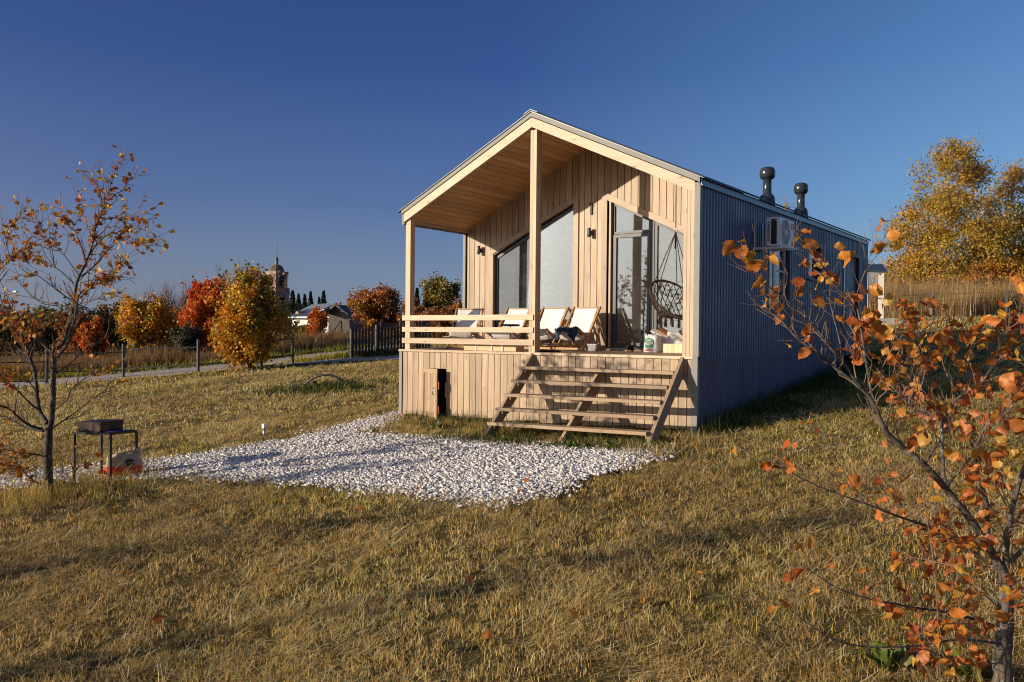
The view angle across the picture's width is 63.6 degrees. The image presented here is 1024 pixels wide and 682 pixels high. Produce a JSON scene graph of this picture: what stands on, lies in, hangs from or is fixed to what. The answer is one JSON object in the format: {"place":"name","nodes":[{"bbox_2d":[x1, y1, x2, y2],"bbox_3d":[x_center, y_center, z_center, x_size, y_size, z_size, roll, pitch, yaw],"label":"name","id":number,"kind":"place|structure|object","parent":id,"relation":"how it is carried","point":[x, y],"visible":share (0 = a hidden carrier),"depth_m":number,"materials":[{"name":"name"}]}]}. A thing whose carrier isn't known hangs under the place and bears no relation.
{"place":"outdoors","nodes":[
{"label":"outdoors","id":0,"kind":"place"},
{"bbox_2d":[0,343,415,387],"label":"dirt road","id":1,"kind":"structure","parent":0,"point":[166,372],"depth_m":31.26,"materials":[{"name":"grey gravel"}]},
{"bbox_2d":[282,355,398,364],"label":"gravel driveway","id":2,"kind":"structure","parent":0,"point":[363,358],"depth_m":30.97,"materials":[{"name":"grey gravel"}]},
{"bbox_2d":[0,313,1023,681],"bbox_3d":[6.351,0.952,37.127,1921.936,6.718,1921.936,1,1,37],"label":"ground","id":3,"kind":"structure","parent":0,"point":[608,673],"depth_m":7.15,"materials":[{"name":"yellow"}]},
{"bbox_2d":[0,326,15,356],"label":"field bush","id":4,"kind":"object","parent":3,"relation":"on","point":[2,345],"visible":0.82,"depth_m":41.78,"materials":[{"name":"orange plant"}]},
{"bbox_2d":[0,296,107,358],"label":"field bush","id":5,"kind":"object","parent":3,"relation":"on","point":[46,337],"visible":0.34,"depth_m":43.48,"materials":[{"name":"orange plant"}]},
{"bbox_2d":[48,310,90,355],"bbox_3d":[-21.311,-0.087,39.722,1.795,2.875,2.109,0,0,-8],"label":"field bush","id":6,"kind":"object","parent":3,"relation":"on","point":[73,345],"visible":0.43,"depth_m":39.49,"materials":[{"name":"brown plant"}]},
{"bbox_2d":[0,145,175,494],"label":"young tree","id":7,"kind":"object","parent":3,"relation":"on","point":[13,322],"visible":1,"depth_m":11.01,"materials":[{"name":"orange plant"}]},
{"bbox_2d":[72,315,109,361],"bbox_3d":[-18.879,0.074,37.133,1.376,2.481,1.561,1,1,37],"label":"maple tree","id":8,"kind":"object","parent":3,"relation":"on","point":[90,331],"visible":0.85,"depth_m":36.88,"materials":[{"name":"orange plant"}]},
{"bbox_2d":[88,299,130,351],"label":"field bush","id":9,"kind":"object","parent":3,"relation":"on","point":[113,337],"visible":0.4,"depth_m":45.96,"materials":[{"name":"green plant"}]},
{"bbox_2d":[112,288,128,347],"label":"bare shrub","id":10,"kind":"object","parent":3,"relation":"on","point":[119,346],"visible":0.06,"depth_m":46.87,"materials":[{"name":"brown plant"}]},
{"bbox_2d":[112,287,181,351],"bbox_3d":[-17.168,-0.713,39.066,3.413,3.574,2.810,0,0,-12],"label":"golden bush","id":11,"kind":"object","parent":3,"relation":"on","point":[145,322],"visible":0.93,"depth_m":38.51,"materials":[{"name":"yellow plant"}]},
{"bbox_2d":[1,334,293,383],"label":"pipe fence","id":12,"kind":"object","parent":3,"relation":"on","point":[47,371],"visible":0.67,"depth_m":30.02,"materials":[{"name":"metal"}]},
{"bbox_2d":[136,281,166,344],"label":"bare shrub","id":13,"kind":"object","parent":3,"relation":"on","point":[147,299],"visible":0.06,"depth_m":46.78,"materials":[{"name":"brown plant"}]},
{"bbox_2d":[152,614,162,622],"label":"fallen leaf","id":14,"kind":"object","parent":3,"relation":"on","point":[157,617],"visible":0.97,"depth_m":6.28,"materials":[{"name":"red plant"}]},
{"bbox_2d":[155,307,179,349],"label":"field bush","id":15,"kind":"object","parent":3,"relation":"on","point":[176,309],"visible":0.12,"depth_m":42.35,"materials":[{"name":"brown plant"}]},
{"bbox_2d":[156,280,182,315],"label":"bare shrub","id":16,"kind":"object","parent":3,"relation":"on","point":[170,299],"visible":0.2,"depth_m":47.01,"materials":[{"name":"grey plant"}]},
{"bbox_2d":[171,272,189,314],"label":"bare shrub","id":17,"kind":"object","parent":3,"relation":"on","point":[184,299],"visible":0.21,"depth_m":46.75,"materials":[{"name":"grey plant"}]},
{"bbox_2d":[166,320,204,354],"bbox_3d":[-14.525,0.027,37.008,1.674,2.036,1.962,1,1,37],"label":"field bush","id":18,"kind":"object","parent":3,"relation":"on","point":[187,335],"visible":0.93,"depth_m":36.64,"materials":[{"name":"green plant"}]},
{"bbox_2d":[173,270,228,351],"bbox_3d":[-13.945,-1.160,37.904,3.117,4.184,2.939,1,1,37],"label":"maple tree","id":19,"kind":"object","parent":3,"relation":"on","point":[203,299],"visible":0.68,"depth_m":37.31,"materials":[{"name":"red plant"}]},
{"bbox_2d":[0,327,418,375],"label":"tall dry grass","id":20,"kind":"structure","parent":3,"relation":"on","point":[304,339],"depth_m":36.15,"materials":[{"name":"brown plant"}]},
{"bbox_2d":[203,259,307,370],"bbox_3d":[-9.451,-0.858,29.627,3.106,4.429,3.544,1,1,37],"label":"orange shrub","id":21,"kind":"object","parent":3,"relation":"on","point":[251,317],"visible":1,"depth_m":29.18,"materials":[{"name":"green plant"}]},
{"bbox_2d":[262,423,266,436],"bbox_3d":[-4.423,1.617,14.748,0.066,0.283,0.066,1,1,37],"label":"solar light","id":22,"kind":"object","parent":3,"relation":"on","point":[264,425],"visible":0.76,"depth_m":14.73,"materials":[{"name":"metal"}]},
{"bbox_2d":[265,253,289,334],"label":"bell tower","id":23,"kind":"structure","parent":3,"relation":"on","point":[284,293],"depth_m":228.62,"materials":[{"name":"brick"}]},
{"bbox_2d":[285,289,295,325],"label":"spruce tree","id":24,"kind":"object","parent":3,"relation":"on","point":[292,302],"visible":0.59,"depth_m":119.69,"materials":[{"name":"green plant"}]},
{"bbox_2d":[291,293,301,322],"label":"spruce tree","id":25,"kind":"object","parent":3,"relation":"on","point":[298,306],"visible":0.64,"depth_m":114.81,"materials":[{"name":"green plant"}]},
{"bbox_2d":[297,324,309,335],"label":"field bush","id":26,"kind":"object","parent":3,"relation":"on","point":[300,332],"visible":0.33,"depth_m":55.70,"materials":[{"name":"green plant"}]},
{"bbox_2d":[301,293,306,309],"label":"spruce tree","id":27,"kind":"object","parent":3,"relation":"on","point":[304,303],"visible":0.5,"depth_m":109.85,"materials":[{"name":"green plant"}]},
{"bbox_2d":[307,291,312,306],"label":"spruce tree","id":28,"kind":"object","parent":3,"relation":"on","point":[310,301],"visible":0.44,"depth_m":111.82,"materials":[{"name":"green plant"}]},
{"bbox_2d":[288,302,340,332],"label":"white house","id":29,"kind":"structure","parent":3,"relation":"on","point":[302,316],"depth_m":86.27,"materials":[{"name":"paint"}]},
{"bbox_2d":[306,305,328,335],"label":"rowan bush","id":30,"kind":"object","parent":3,"relation":"on","point":[317,320],"visible":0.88,"depth_m":54.63,"materials":[{"name":"orange plant"}]},
{"bbox_2d":[320,290,326,303],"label":"spruce tree","id":31,"kind":"object","parent":3,"relation":"on","point":[323,299],"visible":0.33,"depth_m":109.85,"materials":[{"name":"green plant"}]},
{"bbox_2d":[304,374,346,384],"bbox_3d":[-5.152,1.107,22.762,1.450,0.414,0.064,1,0,15],"label":"hose hoop","id":32,"kind":"object","parent":3,"relation":"on","point":[320,375],"visible":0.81,"depth_m":22.74,"materials":[{"name":"black plastic"}]},
{"bbox_2d":[0,410,680,510],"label":"gravel bed","id":33,"kind":"object","parent":3,"relation":"on","point":[401,478],"visible":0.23,"depth_m":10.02,"materials":[{"name":"white gravel"}]},
{"bbox_2d":[72,429,137,483],"bbox_3d":[-5.836,1.687,11.863,0.752,0.798,0.420,1,0,7],"label":"grill table","id":34,"kind":"object","parent":33,"relation":"on","point":[110,434],"visible":0.64,"depth_m":11.70,"materials":[{"name":"black metal"}]},
{"bbox_2d":[78,419,123,431],"bbox_3d":[-5.901,1.210,11.854,0.315,0.151,0.502,1,1,30],"label":"charcoal grill","id":35,"kind":"object","parent":34,"relation":"on","point":[100,425],"visible":1,"depth_m":11.73,"materials":[{"name":"metal"}]},
{"bbox_2d":[104,429,132,431],"bbox_3d":[-5.632,1.286,11.841,0.121,0.004,0.393,1,1,34],"label":"blue leaflet","id":36,"kind":"object","parent":34,"relation":"on","point":[118,430],"visible":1,"depth_m":11.85,"materials":[{"name":"paper"}]},
{"bbox_2d":[98,446,143,476],"bbox_3d":[-5.638,1.728,11.918,0.606,0.470,0.242,0,0,-25],"label":"charcoal bag","id":37,"kind":"object","parent":33,"relation":"on","point":[132,458],"visible":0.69,"depth_m":11.85,"materials":[{"name":"beige paper"}]},
{"bbox_2d":[601,440,613,448],"bbox_3d":[1.345,1.457,11.489,0.178,0.172,0.268,0,0,-12],"label":"broadleaf weed","id":38,"kind":"object","parent":33,"relation":"on","point":[605,443],"visible":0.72,"depth_m":11.52,"materials":[{"name":"green plant"}]},
{"bbox_2d":[323,303,366,332],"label":"old barn","id":39,"kind":"structure","parent":3,"relation":"on","point":[339,315],"depth_m":61.98,"materials":[{"name":"grey wood"}]},
{"bbox_2d":[343,290,352,320],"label":"tree","id":40,"kind":"object","parent":3,"relation":"on","point":[349,298],"visible":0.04,"depth_m":77.74,"materials":[{"name":"orange plant"}]},
{"bbox_2d":[361,318,380,336],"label":"field bush","id":41,"kind":"object","parent":3,"relation":"on","point":[372,321],"visible":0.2,"depth_m":43.95,"materials":[{"name":"brown plant"}]},
{"bbox_2d":[346,282,402,330],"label":"tree","id":42,"kind":"object","parent":3,"relation":"on","point":[379,305],"visible":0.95,"depth_m":49.45,"materials":[{"name":"orange plant"}]},
{"bbox_2d":[350,321,432,357],"bbox_3d":[-4.737,-0.046,32.567,3.250,1.672,0.109,0,0,-14],"label":"slat fence","id":43,"kind":"object","parent":3,"relation":"on","point":[377,335],"visible":0.66,"depth_m":32.49,"materials":[{"name":"metal"}]},
{"bbox_2d":[396,298,431,337],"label":"field bush","id":44,"kind":"object","parent":3,"relation":"on","point":[418,308],"visible":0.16,"depth_m":47.58,"materials":[{"name":"brown plant"}]},
{"bbox_2d":[415,288,421,336],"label":"spruce tree","id":45,"kind":"object","parent":3,"relation":"on","point":[416,293],"visible":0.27,"depth_m":91.88,"materials":[{"name":"green plant"}]},
{"bbox_2d":[414,303,457,336],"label":"field bush","id":46,"kind":"object","parent":3,"relation":"on","point":[434,310],"visible":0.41,"depth_m":43.88,"materials":[{"name":"brown plant"}]},
{"bbox_2d":[432,420,442,427],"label":"broadleaf weed","id":47,"kind":"object","parent":3,"relation":"on","point":[436,424],"visible":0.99,"depth_m":14.37,"materials":[{"name":"green plant"}]},
{"bbox_2d":[419,271,462,336],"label":"tree","id":48,"kind":"object","parent":3,"relation":"on","point":[440,291],"visible":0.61,"depth_m":51.65,"materials":[{"name":"green plant"}]},
{"bbox_2d":[448,299,461,335],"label":"field bush","id":49,"kind":"object","parent":3,"relation":"on","point":[459,305],"visible":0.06,"depth_m":45.73,"materials":[{"name":"green plant"}]},
{"bbox_2d":[0,338,911,519],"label":"rank grass","id":50,"kind":"structure","parent":3,"relation":"on","point":[821,381],"depth_m":13.32,"materials":[{"name":"green"}]},
{"bbox_2d":[467,575,472,582],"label":"fallen leaf","id":51,"kind":"object","parent":3,"relation":"on","point":[470,578],"visible":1,"depth_m":6.66,"materials":[{"name":"red plant"}]},
{"bbox_2d":[482,629,491,639],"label":"fallen leaf","id":52,"kind":"object","parent":3,"relation":"on","point":[486,633],"visible":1,"depth_m":5.59,"materials":[{"name":"orange plant"}]},
{"bbox_2d":[498,435,513,441],"bbox_3d":[-0.119,1.488,12.552,0.261,0.149,0.183,1,1,37],"label":"broadleaf weed","id":53,"kind":"object","parent":3,"relation":"on","point":[501,439],"visible":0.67,"depth_m":12.53,"materials":[{"name":"green plant"}]},
{"bbox_2d":[570,610,578,618],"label":"fallen leaf","id":54,"kind":"object","parent":3,"relation":"on","point":[574,613],"visible":0.97,"depth_m":5.74,"materials":[{"name":"brown plant"}]},
{"bbox_2d":[565,439,584,448],"bbox_3d":[0.865,1.472,11.731,0.308,0.170,0.243,0,0,-14],"label":"broadleaf weed","id":55,"kind":"object","parent":3,"relation":"on","point":[573,443],"visible":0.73,"depth_m":11.68,"materials":[{"name":"green plant"}]},
{"bbox_2d":[397,109,870,446],"bbox_3d":[2.816,-1.148,17.427,6.300,5.597,11.075,1,1,37],"label":"wooden cabin","id":56,"kind":"object","parent":3,"relation":"on","point":[514,200],"visible":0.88,"depth_m":15.01,"materials":[{"name":"brown wood"}]},
{"bbox_2d":[421,368,438,418],"bbox_3d":[-1.541,0.984,15.369,0.082,0.945,0.605,0,1,-35],"label":"hatch door","id":57,"kind":"structure","parent":56,"relation":"in","point":[430,384],"depth_m":15.38,"materials":[{"name":"brown wood"}]},
{"bbox_2d":[446,307,483,348],"bbox_3d":[-0.924,-0.253,16.159,0.620,0.828,0.748,1,0,13],"label":"deck chair","id":58,"kind":"object","parent":56,"relation":"on","point":[465,323],"visible":0.61,"depth_m":16.30,"materials":[{"name":"white fabric"}]},
{"bbox_2d":[477,246,481,253],"bbox_3d":[-0.676,-1.878,17.097,0.072,0.170,0.118,1,1,37],"label":"wall lamp","id":59,"kind":"object","parent":56,"relation":"attached to","point":[479,249],"visible":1,"depth_m":17.05,"materials":[{"name":"black metal"}]},
{"bbox_2d":[464,344,523,351],"bbox_3d":[-0.334,0.121,14.912,1.176,0.116,0.276,1,1,37],"label":"long parcel","id":60,"kind":"object","parent":56,"relation":"on","point":[481,347],"visible":0.88,"depth_m":14.76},
{"bbox_2d":[490,307,528,347],"bbox_3d":[-0.047,-0.247,15.829,0.620,0.828,0.748,1,1,34],"label":"deck chair","id":61,"kind":"object","parent":56,"relation":"on","point":[505,335],"visible":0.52,"depth_m":15.92,"materials":[{"name":"white fabric"}]},
{"bbox_2d":[501,324,519,338],"bbox_3d":[-0.034,-0.067,14.969,0.344,0.476,0.344,1,1,37],"label":"side table","id":62,"kind":"object","parent":56,"relation":"on","point":[514,325],"visible":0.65,"depth_m":14.84,"materials":[{"name":"black metal"}]},
{"bbox_2d":[495,206,572,347],"bbox_3d":[0.452,-1.261,16.437,1.940,2.758,0.060,1,1,37],"label":"sloped window","id":63,"kind":"structure","parent":56,"relation":"in","point":[512,265],"depth_m":16.73,"materials":[{"name":"black glass"}]},
{"bbox_2d":[524,306,568,349],"bbox_3d":[0.628,-0.237,15.321,0.620,0.828,0.748,1,1,35],"label":"deck chair","id":64,"kind":"object","parent":56,"relation":"on","point":[551,319],"visible":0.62,"depth_m":15.43,"materials":[{"name":"white fabric"}]},
{"bbox_2d":[540,350,560,351],"bbox_3d":[0.601,0.171,14.479,0.510,0.022,0.507,1,1,37],"label":"round tray","id":65,"kind":"object","parent":56,"relation":"on","point":[550,350],"visible":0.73,"depth_m":14.25,"materials":[{"name":"black plastic"}]},
{"bbox_2d":[554,306,601,350],"bbox_3d":[1.179,-0.228,14.906,0.620,0.828,0.748,1,1,35],"label":"deck chair","id":66,"kind":"object","parent":56,"relation":"on","point":[583,318],"visible":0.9,"depth_m":14.98,"materials":[{"name":"white fabric"}]},
{"bbox_2d":[553,326,585,342],"bbox_3d":[1.032,-0.115,14.664,0.508,0.296,0.400,1,1,37],"label":"navy jacket","id":67,"kind":"object","parent":66,"relation":"on","point":[571,332],"visible":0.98,"depth_m":14.54,"materials":[{"name":"fabric"}]},
{"bbox_2d":[587,228,592,236],"bbox_3d":[1.459,-2.032,15.489,0.072,0.170,0.118,1,1,37],"label":"wall lamp","id":68,"kind":"object","parent":56,"relation":"attached to","point":[589,232],"visible":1,"depth_m":15.44,"materials":[{"name":"metal"}]},
{"bbox_2d":[589,203,592,214],"bbox_3d":[1.472,-2.485,15.497,0.040,0.220,0.089,1,1,37],"label":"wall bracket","id":69,"kind":"object","parent":56,"relation":"attached to","point":[591,208],"depth_m":15.52,"materials":[{"name":"beige metal"}]},
{"bbox_2d":[587,344,597,350],"bbox_3d":[1.408,0.115,14.434,0.172,0.128,0.135,1,0,20],"label":"plastic tub","id":70,"kind":"object","parent":56,"relation":"on","point":[592,347],"visible":1,"depth_m":14.38,"materials":[{"name":"white plastic"}]},
{"bbox_2d":[612,232,650,345],"bbox_3d":[2.180,-0.932,15.087,0.759,2.055,0.098,1,1,37],"label":"glazed door","id":71,"kind":"structure","parent":56,"relation":"in","point":[615,237],"depth_m":15.21,"materials":[{"name":"black glass"}]},
{"bbox_2d":[628,342,642,351],"bbox_3d":[2.148,0.099,14.339,0.100,0.161,0.292,0,1,-44],"label":"shoe","id":72,"kind":"object","parent":56,"relation":"on","point":[635,348],"visible":0.98,"depth_m":14.31,"materials":[{"name":"black leather"}]},
{"bbox_2d":[644,333,662,351],"bbox_3d":[2.403,0.030,14.042,0.299,0.340,0.287,1,1,37],"label":"shopping bag","id":73,"kind":"object","parent":56,"relation":"on","point":[653,343],"visible":0.84,"depth_m":13.93,"materials":[{"name":"plastic"}]},
{"bbox_2d":[653,327,670,337],"bbox_3d":[2.630,-0.035,14.215,0.439,0.418,0.161,1,1,29],"label":"brown board","id":74,"kind":"object","parent":56,"relation":"on","point":[662,330],"visible":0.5,"depth_m":14.19,"materials":[{"name":"brown wood"}]},
{"bbox_2d":[649,185,682,328],"bbox_3d":[2.668,-1.370,13.485,0.850,2.403,0.850,1,1,37],"label":"hanging chair","id":75,"kind":"object","parent":56,"relation":"hanging from","point":[668,314],"visible":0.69,"depth_m":13.48,"materials":[{"name":"black metal"}]},
{"bbox_2d":[661,331,682,343],"bbox_3d":[2.809,0.018,14.145,0.564,0.379,0.401,1,1,37],"label":"white sack","id":76,"kind":"object","parent":56,"relation":"on","point":[676,338],"visible":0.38,"depth_m":14.04,"materials":[{"name":"plastic"}]},
{"bbox_2d":[650,329,667,339],"bbox_3d":[2.540,-0.115,14.173,0.314,0.188,0.102,1,1,31],"label":"white board","id":77,"kind":"object","parent":76,"relation":"on","point":[658,333],"visible":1,"depth_m":14.16,"materials":[{"name":"paint"}]},
{"bbox_2d":[663,344,681,352],"bbox_3d":[2.687,0.120,13.692,0.342,0.151,0.120,1,1,37],"label":"box","id":78,"kind":"object","parent":56,"relation":"on","point":[672,348],"visible":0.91,"depth_m":13.64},
{"bbox_2d":[754,217,803,251],"bbox_3d":[4.589,-1.801,14.104,0.626,0.535,0.901,1,1,37],"label":"air conditioner","id":79,"kind":"object","parent":56,"relation":"attached to","point":[778,238],"visible":0.93,"depth_m":13.82,"materials":[{"name":"white plastic"}]},
{"bbox_2d":[767,250,791,309],"bbox_3d":[4.831,-1.206,15.030,0.160,1.265,1.170,1,1,37],"label":"side window","id":80,"kind":"structure","parent":56,"relation":"in","point":[776,271],"depth_m":15.37,"materials":[{"name":"blue glass"}]},
{"bbox_2d":[807,244,823,282],"bbox_3d":[6.086,-1.591,16.689,0.160,0.775,0.930,1,1,37],"label":"side window","id":81,"kind":"structure","parent":56,"relation":"in","point":[820,248],"depth_m":16.87,"materials":[{"name":"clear glass"}]},
{"bbox_2d":[841,255,859,364],"bbox_3d":[7.686,-0.730,18.845,0.123,2.520,1.360,1,1,37],"label":"side door","id":82,"kind":"structure","parent":56,"relation":"in","point":[850,283],"depth_m":18.95,"materials":[{"name":"grey glass"}]},
{"bbox_2d":[766,606,777,612],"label":"fallen leaf","id":83,"kind":"object","parent":3,"relation":"on","point":[770,609],"visible":1,"depth_m":5.66,"materials":[{"name":"orange plant"}]},
{"bbox_2d":[782,192,795,211],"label":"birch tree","id":84,"kind":"object","parent":3,"relation":"on","point":[784,205],"depth_m":60.00,"materials":[{"name":"yellow plant"}]},
{"bbox_2d":[722,218,1023,681],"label":"young tree","id":85,"kind":"object","parent":3,"relation":"on","point":[867,322],"visible":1,"depth_m":4.49,"materials":[{"name":"orange plant"}]},
{"bbox_2d":[860,639,912,674],"bbox_3d":[2.213,1.827,4.806,0.277,0.204,0.255,0,0,-23],"label":"broadleaf weed","id":86,"kind":"object","parent":3,"relation":"on","point":[884,655],"visible":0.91,"depth_m":4.77,"materials":[{"name":"green plant"}]},
{"bbox_2d":[867,264,906,324],"bbox_3d":[14.347,-1.815,32.367,1.552,2.544,2.250,1,0,0],"label":"porch shelter","id":87,"kind":"object","parent":3,"relation":"on","point":[880,270],"visible":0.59,"depth_m":31.82,"materials":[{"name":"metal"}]},
{"bbox_2d":[886,276,914,292],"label":"undergrowth bush","id":88,"kind":"object","parent":3,"relation":"on","point":[900,282],"visible":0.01,"depth_m":42.10,"materials":[{"name":"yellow plant"}]},
{"bbox_2d":[900,254,968,288],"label":"undergrowth bush","id":89,"kind":"object","parent":3,"relation":"on","point":[935,270],"visible":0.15,"depth_m":45.53,"materials":[{"name":"orange plant"}]},
{"bbox_2d":[868,259,1023,318],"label":"tall dry grass","id":90,"kind":"structure","parent":3,"relation":"on","point":[973,302],"depth_m":37.39,"materials":[{"name":"brown plant"}]},
{"bbox_2d":[869,133,1023,289],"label":"birch tree","id":91,"kind":"object","parent":3,"relation":"on","point":[947,204],"visible":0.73,"depth_m":45.95,"materials":[{"name":"yellow plant"}]},
{"bbox_2d":[885,290,1023,317],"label":"wire fence","id":92,"kind":"object","parent":3,"relation":"on","point":[1006,300],"visible":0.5,"depth_m":35.69,"materials":[{"name":"metal"}]},
{"bbox_2d":[937,646,988,681],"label":"broadleaf weed","id":93,"kind":"object","parent":3,"relation":"on","point":[955,653],"visible":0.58,"depth_m":4.63,"materials":[{"name":"green plant"}]},
{"bbox_2d":[923,262,1003,294],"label":"undergrowth bush","id":94,"kind":"object","parent":3,"relation":"on","point":[973,272],"visible":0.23,"depth_m":43.20,"materials":[{"name":"orange plant"}]},
{"bbox_2d":[942,158,1023,285],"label":"birch tree","id":95,"kind":"object","parent":3,"relation":"on","point":[1013,173],"visible":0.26,"depth_m":49.84,"materials":[{"name":"yellow plant"}]},
{"bbox_2d":[981,256,1023,293],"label":"undergrowth bush","id":96,"kind":"object","parent":3,"relation":"on","point":[992,269],"visible":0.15,"depth_m":44.59,"materials":[{"name":"orange plant"}]},
{"bbox_2d":[1004,264,1023,287],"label":"undergrowth bush","id":97,"kind":"object","parent":3,"relation":"on","point":[1017,272],"visible":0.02,"depth_m":44.85,"materials":[{"name":"orange plant"}]},
{"bbox_2d":[1011,212,1023,269],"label":"birch tree","id":98,"kind":"object","parent":3,"relation":"on","point":[1021,252],"visible":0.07,"depth_m":46.28,"materials":[{"name":"orange plant"}]},
{"bbox_2d":[0,0,1023,330],"label":"sky","id":99,"kind":"structure","parent":0,"point":[300,131],"materials":[{"name":"blue"}]}
]}

